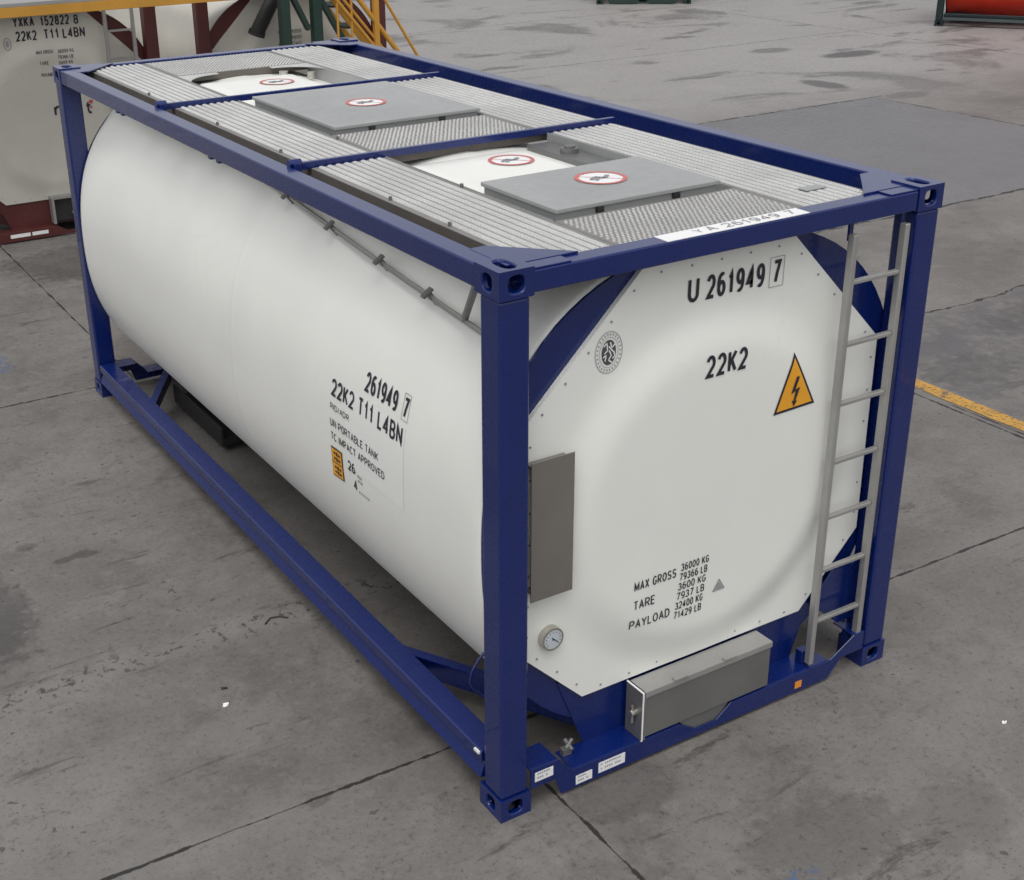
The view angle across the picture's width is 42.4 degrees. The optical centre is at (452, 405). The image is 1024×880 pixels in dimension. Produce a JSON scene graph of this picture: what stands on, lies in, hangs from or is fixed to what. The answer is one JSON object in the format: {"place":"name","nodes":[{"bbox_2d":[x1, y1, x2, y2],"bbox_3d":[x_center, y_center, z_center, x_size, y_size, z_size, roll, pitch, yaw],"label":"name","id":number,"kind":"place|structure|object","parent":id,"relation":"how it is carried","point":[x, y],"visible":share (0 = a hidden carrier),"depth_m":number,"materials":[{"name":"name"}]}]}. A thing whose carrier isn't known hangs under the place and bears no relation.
{"place":"outdoors","nodes":[
{"label":"outdoors","id":0,"kind":"place"},
{"bbox_2d":[265,616,288,624],"bbox_3d":[-1.008,1.218,7.527,0.145,0.011,0.050,-12,26,-24],"label":"wire scrap","id":1,"kind":"object","parent":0,"point":[275,617],"visible":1,"depth_m":7.54,"materials":[{"name":"black metal"}]},
{"bbox_2d":[0,0,1023,879],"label":"ground","id":2,"kind":"structure","parent":0,"point":[148,588],"depth_m":7.43,"materials":[{"name":"concrete"}]},
{"bbox_2d":[0,6,159,243],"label":"tank container","id":3,"kind":"object","parent":2,"relation":"on","point":[35,199],"visible":0.58,"depth_m":14.55,"materials":[{"name":"white metal"}]},
{"bbox_2d":[0,0,418,55],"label":"access platform","id":4,"kind":"structure","parent":2,"relation":"on","point":[16,8],"depth_m":14.71,"materials":[{"name":"yellow paint"}]},
{"bbox_2d":[105,0,386,74],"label":"tank container","id":5,"kind":"object","parent":2,"relation":"on","point":[204,27],"visible":0.13,"depth_m":15.56,"materials":[{"name":"white metal"}]},
{"bbox_2d":[52,37,944,823],"bbox_3d":[-0.316,-0.581,8.386,2.440,2.614,6.066,-14,27,-28],"label":"tank container","id":6,"kind":"object","parent":2,"relation":"on","point":[590,419],"visible":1,"depth_m":6.27,"materials":[{"name":"white metal"}]},
{"bbox_2d":[596,0,690,4],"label":"tank container","id":7,"kind":"object","parent":2,"relation":"on","point":[599,2],"visible":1,"depth_m":34.23,"materials":[{"name":"red metal"}]},
{"bbox_2d":[915,379,1023,430],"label":"yellow line","id":8,"kind":"object","parent":2,"relation":"on","point":[958,400],"visible":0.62,"depth_m":10.13,"materials":[{"name":"paint"}]},
{"bbox_2d":[934,0,1023,25],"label":"tank container","id":9,"kind":"object","parent":2,"relation":"on","point":[1005,11],"visible":1,"depth_m":29.20,"materials":[{"name":"metal"}]}
]}

